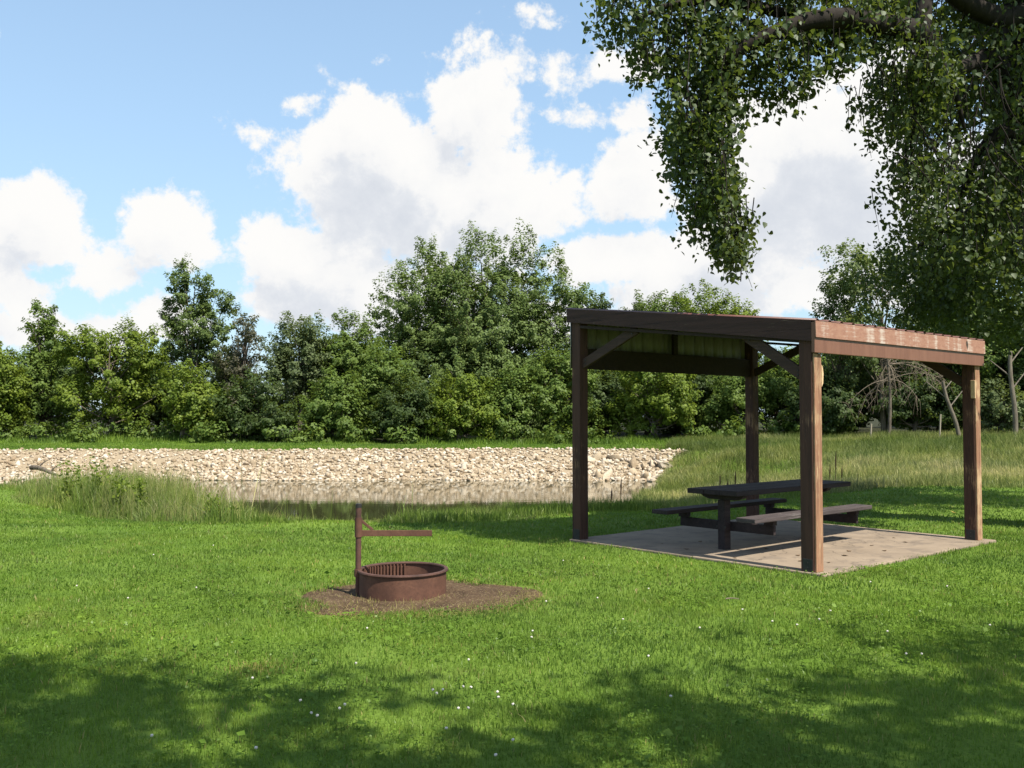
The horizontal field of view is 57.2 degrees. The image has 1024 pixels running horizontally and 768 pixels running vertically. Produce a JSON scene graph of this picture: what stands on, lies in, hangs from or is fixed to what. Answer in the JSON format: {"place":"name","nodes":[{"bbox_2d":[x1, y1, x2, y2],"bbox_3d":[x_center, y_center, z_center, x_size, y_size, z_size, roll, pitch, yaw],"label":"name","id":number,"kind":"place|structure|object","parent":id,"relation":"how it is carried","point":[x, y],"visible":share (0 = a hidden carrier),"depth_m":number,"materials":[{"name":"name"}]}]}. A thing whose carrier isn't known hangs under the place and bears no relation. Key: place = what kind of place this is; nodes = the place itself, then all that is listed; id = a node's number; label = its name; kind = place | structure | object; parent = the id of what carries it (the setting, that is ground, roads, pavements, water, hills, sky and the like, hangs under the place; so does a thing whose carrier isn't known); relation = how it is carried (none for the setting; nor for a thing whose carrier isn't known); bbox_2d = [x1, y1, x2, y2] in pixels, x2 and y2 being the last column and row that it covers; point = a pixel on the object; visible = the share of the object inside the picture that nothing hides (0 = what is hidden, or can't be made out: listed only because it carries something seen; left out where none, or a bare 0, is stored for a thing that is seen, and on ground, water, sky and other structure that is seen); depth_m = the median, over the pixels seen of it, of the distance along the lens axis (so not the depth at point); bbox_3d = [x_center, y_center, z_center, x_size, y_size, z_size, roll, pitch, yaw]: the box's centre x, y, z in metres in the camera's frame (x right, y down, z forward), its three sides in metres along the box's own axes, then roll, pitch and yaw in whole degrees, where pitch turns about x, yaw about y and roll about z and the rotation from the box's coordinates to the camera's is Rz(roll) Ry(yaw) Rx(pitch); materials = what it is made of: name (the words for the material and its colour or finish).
{"place":"outdoors","nodes":[
{"label":"outdoors","id":0,"kind":"place"},
{"bbox_2d":[214,656,293,677],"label":"dry grass","id":1,"kind":"structure","parent":0,"point":[255,665],"depth_m":5.95,"materials":[{"name":"green plant"}]},
{"bbox_2d":[0,429,795,449],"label":"bank grass","id":2,"kind":"structure","parent":0,"point":[108,442],"depth_m":43.86,"materials":[{"name":"green plant"}]},
{"bbox_2d":[159,479,656,521],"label":"pond water","id":3,"kind":"structure","parent":0,"point":[376,499],"depth_m":27.67,"materials":[{"name":"brown liquid"}]},
{"bbox_2d":[0,0,1021,416],"label":"sky","id":4,"kind":"structure","parent":0,"point":[295,151],"materials":[{"name":"blue"}]},
{"bbox_2d":[0,417,1023,767],"bbox_3d":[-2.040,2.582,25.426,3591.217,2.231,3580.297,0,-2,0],"label":"ground","id":5,"kind":"structure","parent":0,"point":[736,653],"depth_m":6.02,"materials":[{"name":"green plant"}]},
{"bbox_2d":[0,341,34,436],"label":"broadleaf tree","id":6,"kind":"object","parent":5,"relation":"on","point":[12,405],"visible":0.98,"depth_m":46.55,"materials":[{"name":"green plant"}]},
{"bbox_2d":[10,297,86,437],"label":"broadleaf tree","id":7,"kind":"object","parent":5,"relation":"on","point":[41,405],"visible":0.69,"depth_m":48.99,"materials":[{"name":"green plant"}]},
{"bbox_2d":[19,348,91,432],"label":"broadleaf tree","id":8,"kind":"object","parent":5,"relation":"on","point":[44,366],"depth_m":58.89,"materials":[{"name":"green plant"}]},
{"bbox_2d":[34,349,95,433],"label":"broadleaf tree","id":9,"kind":"object","parent":5,"relation":"on","point":[65,371],"visible":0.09,"depth_m":53.77,"materials":[{"name":"green plant"}]},
{"bbox_2d":[56,460,75,502],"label":"weed","id":10,"kind":"object","parent":5,"relation":"on","point":[66,483],"visible":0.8,"depth_m":20.39,"materials":[{"name":"green plant"}]},
{"bbox_2d":[69,451,94,511],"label":"weed","id":11,"kind":"object","parent":5,"relation":"on","point":[77,470],"visible":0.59,"depth_m":20.20,"materials":[{"name":"green plant"}]},
{"bbox_2d":[89,453,109,510],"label":"weed","id":12,"kind":"object","parent":5,"relation":"on","point":[97,473],"visible":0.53,"depth_m":19.53,"materials":[{"name":"green plant"}]},
{"bbox_2d":[49,312,169,434],"bbox_3d":[-20.316,-0.308,47.543,5.707,6.806,4.858,0,-2,0],"label":"broadleaf tree","id":13,"kind":"object","parent":5,"relation":"on","point":[140,368],"visible":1,"depth_m":47.00,"materials":[{"name":"green plant"}]},
{"bbox_2d":[106,467,132,516],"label":"weed","id":14,"kind":"object","parent":5,"relation":"on","point":[117,495],"visible":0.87,"depth_m":18.46,"materials":[{"name":"green plant"}]},
{"bbox_2d":[125,474,147,518],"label":"weed","id":15,"kind":"object","parent":5,"relation":"on","point":[140,486],"visible":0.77,"depth_m":17.88,"materials":[{"name":"green plant"}]},
{"bbox_2d":[89,351,186,435],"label":"broadleaf tree","id":16,"kind":"object","parent":5,"relation":"on","point":[157,415],"visible":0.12,"depth_m":53.18,"materials":[{"name":"green plant"}]},
{"bbox_2d":[142,354,185,431],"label":"broadleaf tree","id":17,"kind":"object","parent":5,"relation":"on","point":[158,422],"visible":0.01,"depth_m":58.75,"materials":[{"name":"green plant"}]},
{"bbox_2d":[156,358,231,440],"bbox_3d":[-15.582,0.923,46.511,4.188,4.318,4.005,0,-2,0],"label":"shrub","id":18,"kind":"object","parent":5,"relation":"on","point":[189,401],"visible":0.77,"depth_m":45.58,"materials":[{"name":"green plant"}]},
{"bbox_2d":[157,253,240,421],"bbox_3d":[-19.047,-2.405,57.170,5.057,11.255,4.094,1,-2,-27],"label":"poplar tree","id":19,"kind":"object","parent":5,"relation":"on","point":[195,342],"visible":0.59,"depth_m":56.71,"materials":[{"name":"green plant"}]},
{"bbox_2d":[202,490,220,519],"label":"weed","id":20,"kind":"object","parent":5,"relation":"on","point":[215,499],"visible":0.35,"depth_m":15.69,"materials":[{"name":"green plant"}]},
{"bbox_2d":[207,500,237,522],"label":"weed","id":21,"kind":"object","parent":5,"relation":"on","point":[219,508],"visible":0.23,"depth_m":15.54,"materials":[{"name":"green plant"}]},
{"bbox_2d":[208,358,261,436],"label":"broadleaf tree","id":22,"kind":"object","parent":5,"relation":"on","point":[213,378],"visible":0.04,"depth_m":53.35,"materials":[{"name":"green plant"}]},
{"bbox_2d":[209,303,287,438],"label":"broadleaf tree","id":23,"kind":"object","parent":5,"relation":"on","point":[247,334],"visible":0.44,"depth_m":51.88,"materials":[{"name":"green plant"}]},
{"bbox_2d":[206,366,303,441],"bbox_3d":[-12.496,1.110,46.464,4.555,3.954,4.877,0,-2,0],"label":"shrub","id":24,"kind":"object","parent":5,"relation":"on","point":[251,413],"visible":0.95,"depth_m":45.59,"materials":[{"name":"green plant"}]},
{"bbox_2d":[263,357,307,427],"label":"broadleaf tree","id":25,"kind":"object","parent":5,"relation":"on","point":[288,399],"visible":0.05,"depth_m":59.81,"materials":[{"name":"green plant"}]},
{"bbox_2d":[254,309,345,429],"bbox_3d":[-11.278,-0.379,50.575,4.996,7.137,4.776,0,-2,0],"label":"broadleaf tree","id":26,"kind":"object","parent":5,"relation":"on","point":[285,362],"visible":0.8,"depth_m":49.84,"materials":[{"name":"green plant"}]},
{"bbox_2d":[294,365,377,442],"bbox_3d":[-8.780,1.060,46.575,3.782,4.107,4.065,1,-2,-35],"label":"shrub","id":27,"kind":"object","parent":5,"relation":"on","point":[333,403],"visible":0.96,"depth_m":45.98,"materials":[{"name":"green plant"}]},
{"bbox_2d":[0,447,684,484],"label":"riprap","id":28,"kind":"object","parent":5,"relation":"on","point":[219,472],"visible":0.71,"depth_m":35.40,"materials":[{"name":"stone"}]},
{"bbox_2d":[29,459,61,474],"bbox_3d":[-16.145,2.885,32.608,1.548,0.557,0.347,-1,-2,30],"label":"driftwood log","id":29,"kind":"object","parent":28,"relation":"on","point":[33,467],"visible":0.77,"depth_m":32.60,"materials":[{"name":"grey wood"}]},
{"bbox_2d":[313,307,389,411],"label":"broadleaf tree","id":30,"kind":"object","parent":5,"relation":"on","point":[343,353],"visible":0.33,"depth_m":50.56,"materials":[{"name":"green plant"}]},
{"bbox_2d":[347,341,419,441],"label":"broadleaf tree","id":31,"kind":"object","parent":5,"relation":"on","point":[372,382],"visible":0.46,"depth_m":47.64,"materials":[{"name":"green plant"}]},
{"bbox_2d":[360,371,441,441],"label":"shrub","id":32,"kind":"object","parent":5,"relation":"on","point":[403,404],"visible":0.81,"depth_m":45.62,"materials":[{"name":"green plant"}]},
{"bbox_2d":[0,422,826,524],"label":"bank grass","id":33,"kind":"structure","parent":5,"relation":"on","point":[179,502],"depth_m":18.12,"materials":[{"name":"green plant"}]},
{"bbox_2d":[270,574,567,629],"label":"dry grass","id":34,"kind":"structure","parent":5,"relation":"on","point":[479,608],"depth_m":7.82,"materials":[{"name":"plant"}]},
{"bbox_2d":[298,580,542,614],"bbox_3d":[-0.796,1.873,8.386,2.148,0.031,1.703,0,-2,0],"label":"dirt patch","id":35,"kind":"object","parent":5,"relation":"on","point":[474,593],"visible":0.42,"depth_m":8.15,"materials":[{"name":"soil"}]},
{"bbox_2d":[354,504,447,600],"bbox_3d":[-0.987,1.505,8.413,0.832,0.872,0.812,0,-2,0],"label":"fire ring","id":36,"kind":"object","parent":35,"relation":"on","point":[397,581],"visible":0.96,"depth_m":8.24,"materials":[{"name":"metal"}]},
{"bbox_2d":[379,348,467,429],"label":"broadleaf tree","id":37,"kind":"object","parent":5,"relation":"on","point":[421,367],"visible":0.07,"depth_m":52.56,"materials":[{"name":"green plant"}]},
{"bbox_2d":[418,368,507,441],"bbox_3d":[-2.434,1.177,46.236,4.525,3.924,4.109,0,-2,0],"label":"shrub","id":38,"kind":"object","parent":5,"relation":"on","point":[466,416],"visible":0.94,"depth_m":45.79,"materials":[{"name":"green plant"}]},
{"bbox_2d":[461,462,466,468],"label":"rock","id":39,"kind":"object","parent":5,"relation":"on","point":[463,464],"visible":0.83,"depth_m":34.89,"materials":[{"name":"stone"}]},
{"bbox_2d":[469,453,474,458],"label":"rock","id":40,"kind":"object","parent":5,"relation":"on","point":[472,455],"visible":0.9,"depth_m":35.95,"materials":[{"name":"stone"}]},
{"bbox_2d":[363,218,599,435],"bbox_3d":[-2.011,-2.968,55.613,12.311,13.674,12.519,2,-3,-40],"label":"cottonwood tree","id":41,"kind":"object","parent":5,"relation":"on","point":[462,333],"visible":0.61,"depth_m":53.78,"materials":[{"name":"green plant"}]},
{"bbox_2d":[0,405,984,444],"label":"undergrowth","id":42,"kind":"object","parent":5,"relation":"on","point":[313,433],"visible":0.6,"depth_m":45.59,"materials":[{"name":"green plant"}]},
{"bbox_2d":[466,350,536,428],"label":"broadleaf tree","id":43,"kind":"object","parent":5,"relation":"on","point":[497,372],"visible":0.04,"depth_m":53.39,"materials":[{"name":"green plant"}]},
{"bbox_2d":[477,359,543,441],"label":"shrub","id":44,"kind":"object","parent":5,"relation":"on","point":[512,399],"visible":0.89,"depth_m":46.34,"materials":[{"name":"green plant"}]},
{"bbox_2d":[0,562,1023,767],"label":"lawn clover","id":45,"kind":"object","parent":5,"relation":"on","point":[738,721],"visible":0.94,"depth_m":6.39,"materials":[{"name":"green plant"}]},
{"bbox_2d":[523,344,609,432],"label":"broadleaf tree","id":46,"kind":"object","parent":5,"relation":"on","point":[553,397],"visible":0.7,"depth_m":47.33,"materials":[{"name":"green plant"}]},
{"bbox_2d":[588,456,597,462],"bbox_3d":[2.947,2.917,35.693,0.632,0.267,0.382,21,35,20],"label":"rock","id":47,"kind":"object","parent":5,"relation":"on","point":[590,459],"visible":0.49,"depth_m":35.61,"materials":[{"name":"stone"}]},
{"bbox_2d":[571,291,618,434],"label":"broadleaf tree","id":48,"kind":"object","parent":5,"relation":"on","point":[605,304],"visible":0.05,"depth_m":53.72,"materials":[{"name":"green plant"}]},
{"bbox_2d":[558,348,631,431],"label":"broadleaf tree","id":49,"kind":"object","parent":5,"relation":"on","point":[600,381],"visible":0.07,"depth_m":52.50,"materials":[{"name":"green plant"}]},
{"bbox_2d":[591,451,601,459],"bbox_3d":[3.202,2.835,35.899,0.366,0.606,0.257,17,10,-6],"label":"rock","id":50,"kind":"object","parent":5,"relation":"on","point":[597,455],"visible":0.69,"depth_m":35.82,"materials":[{"name":"stone"}]},
{"bbox_2d":[595,470,601,477],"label":"rock","id":51,"kind":"object","parent":5,"relation":"on","point":[598,474],"visible":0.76,"depth_m":34.05,"materials":[{"name":"stone"}]},
{"bbox_2d":[602,468,612,479],"bbox_3d":[3.439,3.405,34.036,0.289,0.314,0.848,23,49,14],"label":"rock","id":52,"kind":"object","parent":5,"relation":"on","point":[607,473],"visible":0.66,"depth_m":34.00,"materials":[{"name":"stone"}]},
{"bbox_2d":[607,454,621,460],"bbox_3d":[3.943,2.838,35.727,0.542,0.558,0.246,-26,21,36],"label":"rock","id":53,"kind":"object","parent":5,"relation":"on","point":[615,456],"visible":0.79,"depth_m":35.60,"materials":[{"name":"stone"}]},
{"bbox_2d":[588,370,642,438],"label":"shrub","id":54,"kind":"object","parent":5,"relation":"on","point":[601,392],"visible":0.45,"depth_m":49.88,"materials":[{"name":"green plant"}]},
{"bbox_2d":[627,467,637,473],"bbox_3d":[4.481,3.217,34.703,0.518,0.313,0.219,15,-21,19],"label":"rock","id":55,"kind":"object","parent":5,"relation":"on","point":[632,470],"visible":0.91,"depth_m":34.62,"materials":[{"name":"stone"}]},
{"bbox_2d":[629,455,637,467],"bbox_3d":[4.574,3.052,35.133,0.396,0.781,0.264,1,-2,-34],"label":"rock","id":56,"kind":"object","parent":5,"relation":"on","point":[633,462],"visible":0.73,"depth_m":35.04,"materials":[{"name":"stone"}]},
{"bbox_2d":[640,471,648,478],"bbox_3d":[4.787,3.474,34.062,0.280,0.755,0.258,30,36,2],"label":"rock","id":57,"kind":"object","parent":5,"relation":"on","point":[645,475],"visible":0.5,"depth_m":33.89,"materials":[{"name":"stone"}]},
{"bbox_2d":[618,289,672,435],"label":"broadleaf tree","id":58,"kind":"object","parent":5,"relation":"on","point":[635,307],"visible":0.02,"depth_m":54.97,"materials":[{"name":"green plant"}]},
{"bbox_2d":[650,459,655,467],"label":"rock","id":59,"kind":"object","parent":5,"relation":"on","point":[652,464],"visible":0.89,"depth_m":34.95,"materials":[{"name":"stone"}]},
{"bbox_2d":[603,371,703,437],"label":"broadleaf tree","id":60,"kind":"object","parent":5,"relation":"on","point":[668,404],"visible":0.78,"depth_m":46.73,"materials":[{"name":"green plant"}]},
{"bbox_2d":[655,459,670,468],"bbox_3d":[5.672,3.020,34.875,0.874,0.298,0.324,31,26,16],"label":"rock","id":61,"kind":"object","parent":5,"relation":"on","point":[662,464],"visible":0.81,"depth_m":34.78,"materials":[{"name":"stone"}]},
{"bbox_2d":[636,284,728,435],"bbox_3d":[9.510,-1.263,54.125,5.976,8.878,5.346,0,-2,0],"label":"broadleaf tree","id":62,"kind":"object","parent":5,"relation":"on","point":[659,307],"visible":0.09,"depth_m":53.53,"materials":[{"name":"green plant"}]},
{"bbox_2d":[657,373,711,435],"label":"broadleaf tree","id":63,"kind":"object","parent":5,"relation":"on","point":[663,431],"depth_m":53.54,"materials":[{"name":"green plant"}]},
{"bbox_2d":[640,374,736,434],"bbox_3d":[10.105,0.540,51.767,6.338,5.198,5.306,0,-2,0],"label":"shrub","id":64,"kind":"object","parent":5,"relation":"on","point":[701,385],"visible":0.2,"depth_m":50.35,"materials":[{"name":"green plant"}]},
{"bbox_2d":[669,278,744,432],"bbox_3d":[10.784,-1.363,52.448,6.198,8.964,5.548,0,-2,0],"label":"broadleaf tree","id":65,"kind":"object","parent":5,"relation":"on","point":[686,301],"visible":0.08,"depth_m":51.77,"materials":[{"name":"green plant"}]},
{"bbox_2d":[693,368,787,432],"bbox_3d":[11.542,0.781,47.763,4.578,4.393,3.958,1,-2,-23],"label":"shrub","id":66,"kind":"object","parent":5,"relation":"on","point":[729,397],"visible":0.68,"depth_m":47.04,"materials":[{"name":"green plant"}]},
{"bbox_2d":[717,289,770,385],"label":"broadleaf tree","id":67,"kind":"object","parent":5,"relation":"on","point":[746,311],"visible":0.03,"depth_m":53.00,"materials":[{"name":"green plant"}]},
{"bbox_2d":[758,345,796,430],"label":"broadleaf tree","id":68,"kind":"object","parent":5,"relation":"on","point":[775,414],"visible":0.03,"depth_m":54.10,"materials":[{"name":"green plant"}]},
{"bbox_2d":[569,519,995,576],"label":"concrete slab","id":69,"kind":"structure","parent":5,"relation":"on","point":[783,545],"depth_m":11.53,"materials":[{"name":"beige concrete"}]},
{"bbox_2d":[652,479,871,549],"bbox_3d":[3.206,1.622,11.722,2.710,0.719,1.480,2,-3,-41],"label":"picnic table","id":70,"kind":"object","parent":69,"relation":"on","point":[724,525],"visible":0.89,"depth_m":11.32,"materials":[{"name":"grey wood"}]},
{"bbox_2d":[565,308,984,572],"bbox_3d":[3.380,0.498,12.088,3.972,2.996,3.633,2,-3,-41],"label":"picnic shelter","id":71,"kind":"object","parent":69,"relation":"on","point":[671,342],"visible":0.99,"depth_m":11.84,"materials":[{"name":"brown wood"}]},
{"bbox_2d":[759,346,831,422],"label":"broadleaf tree","id":72,"kind":"object","parent":5,"relation":"on","point":[783,384],"visible":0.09,"depth_m":49.24,"materials":[{"name":"green plant"}]},
{"bbox_2d":[580,0,1023,371],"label":"overhanging cottonwood","id":73,"kind":"object","parent":5,"relation":"on","point":[934,78],"visible":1,"depth_m":11.11,"materials":[{"name":"green plant"}]},
{"bbox_2d":[622,426,1023,503],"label":"meadow grass","id":74,"kind":"structure","parent":5,"relation":"on","point":[879,458],"depth_m":29.84,"materials":[{"name":"green plant"}]},
{"bbox_2d":[779,366,868,434],"bbox_3d":[14.842,0.923,44.605,3.969,3.716,3.241,-2,-3,40],"label":"shrub","id":75,"kind":"object","parent":5,"relation":"on","point":[834,410],"visible":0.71,"depth_m":43.77,"materials":[{"name":"green plant"}]},
{"bbox_2d":[808,294,870,432],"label":"broadleaf tree","id":76,"kind":"object","parent":5,"relation":"on","point":[855,368],"visible":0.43,"depth_m":44.77,"materials":[{"name":"green plant"}]},
{"bbox_2d":[821,356,877,432],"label":"shrub","id":77,"kind":"object","parent":5,"relation":"on","point":[859,423],"visible":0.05,"depth_m":48.79,"materials":[{"name":"green plant"}]},
{"bbox_2d":[828,367,876,427],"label":"broadleaf tree","id":78,"kind":"object","parent":5,"relation":"on","point":[865,424],"depth_m":58.90,"materials":[{"name":"green plant"}]},
{"bbox_2d":[816,238,940,431],"bbox_3d":[17.321,-2.133,44.308,6.258,9.614,4.881,0,-2,0],"label":"broadleaf tree","id":79,"kind":"object","parent":5,"relation":"on","point":[836,292],"visible":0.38,"depth_m":43.95,"materials":[{"name":"green plant"}]},
{"bbox_2d":[838,359,922,426],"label":"broadleaf tree","id":80,"kind":"object","parent":5,"relation":"on","point":[862,393],"visible":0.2,"depth_m":46.71,"materials":[{"name":"green plant"}]},
{"bbox_2d":[838,359,951,431],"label":"dead tree","id":81,"kind":"object","parent":5,"relation":"on","point":[888,379],"visible":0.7,"depth_m":39.97,"materials":[{"name":"grey wood"}]},
{"bbox_2d":[863,368,961,431],"bbox_3d":[18.780,0.915,43.859,4.663,3.406,3.485,-1,-2,21],"label":"shrub","id":82,"kind":"object","parent":5,"relation":"on","point":[932,403],"visible":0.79,"depth_m":42.99,"materials":[{"name":"green plant"}]},
{"bbox_2d":[939,414,940,435],"bbox_3d":[17.761,1.847,38.952,0.056,1.190,0.052,3,-1,-17],"label":"fence post","id":83,"kind":"object","parent":5,"relation":"on","point":[940,425],"visible":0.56,"depth_m":38.93,"materials":[{"name":"grey wood"}]},
{"bbox_2d":[927,373,961,435],"bbox_3d":[18.125,0.958,39.105,1.557,2.846,0.407,0,-2,0],"label":"bare trunk","id":84,"kind":"object","parent":5,"relation":"on","point":[952,413],"visible":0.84,"depth_m":38.95,"materials":[{"name":"grey plant"}]},
{"bbox_2d":[895,330,993,430],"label":"broadleaf tree","id":85,"kind":"object","parent":5,"relation":"on","point":[960,406],"visible":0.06,"depth_m":44.43,"materials":[{"name":"green plant"}]},
{"bbox_2d":[901,285,993,427],"bbox_3d":[21.393,-1.653,46.178,5.211,8.686,4.654,0,-2,0],"label":"broadleaf tree","id":86,"kind":"object","parent":5,"relation":"on","point":[958,367],"visible":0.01,"depth_m":44.96,"materials":[{"name":"green plant"}]},
{"bbox_2d":[935,286,1023,401],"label":"broadleaf tree","id":87,"kind":"object","parent":5,"relation":"on","point":[985,373],"visible":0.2,"depth_m":42.83,"materials":[{"name":"green plant"}]},
{"bbox_2d":[962,375,1023,434],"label":"shrub","id":88,"kind":"object","parent":5,"relation":"on","point":[995,414],"visible":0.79,"depth_m":40.72,"materials":[{"name":"green plant"}]},
{"bbox_2d":[984,321,1023,421],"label":"broadleaf tree","id":89,"kind":"object","parent":5,"relation":"on","point":[1018,374],"visible":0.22,"depth_m":42.36,"materials":[{"name":"green plant"}]},
{"bbox_2d":[989,347,1023,434],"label":"bare trunk","id":90,"kind":"object","parent":5,"relation":"on","point":[1013,398],"visible":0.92,"depth_m":38.96,"materials":[{"name":"grey plant"}]},
{"bbox_2d":[992,307,1023,404],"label":"broadleaf tree","id":91,"kind":"object","parent":5,"relation":"on","point":[1004,359],"visible":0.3,"depth_m":42.53,"materials":[{"name":"green plant"}]}
]}

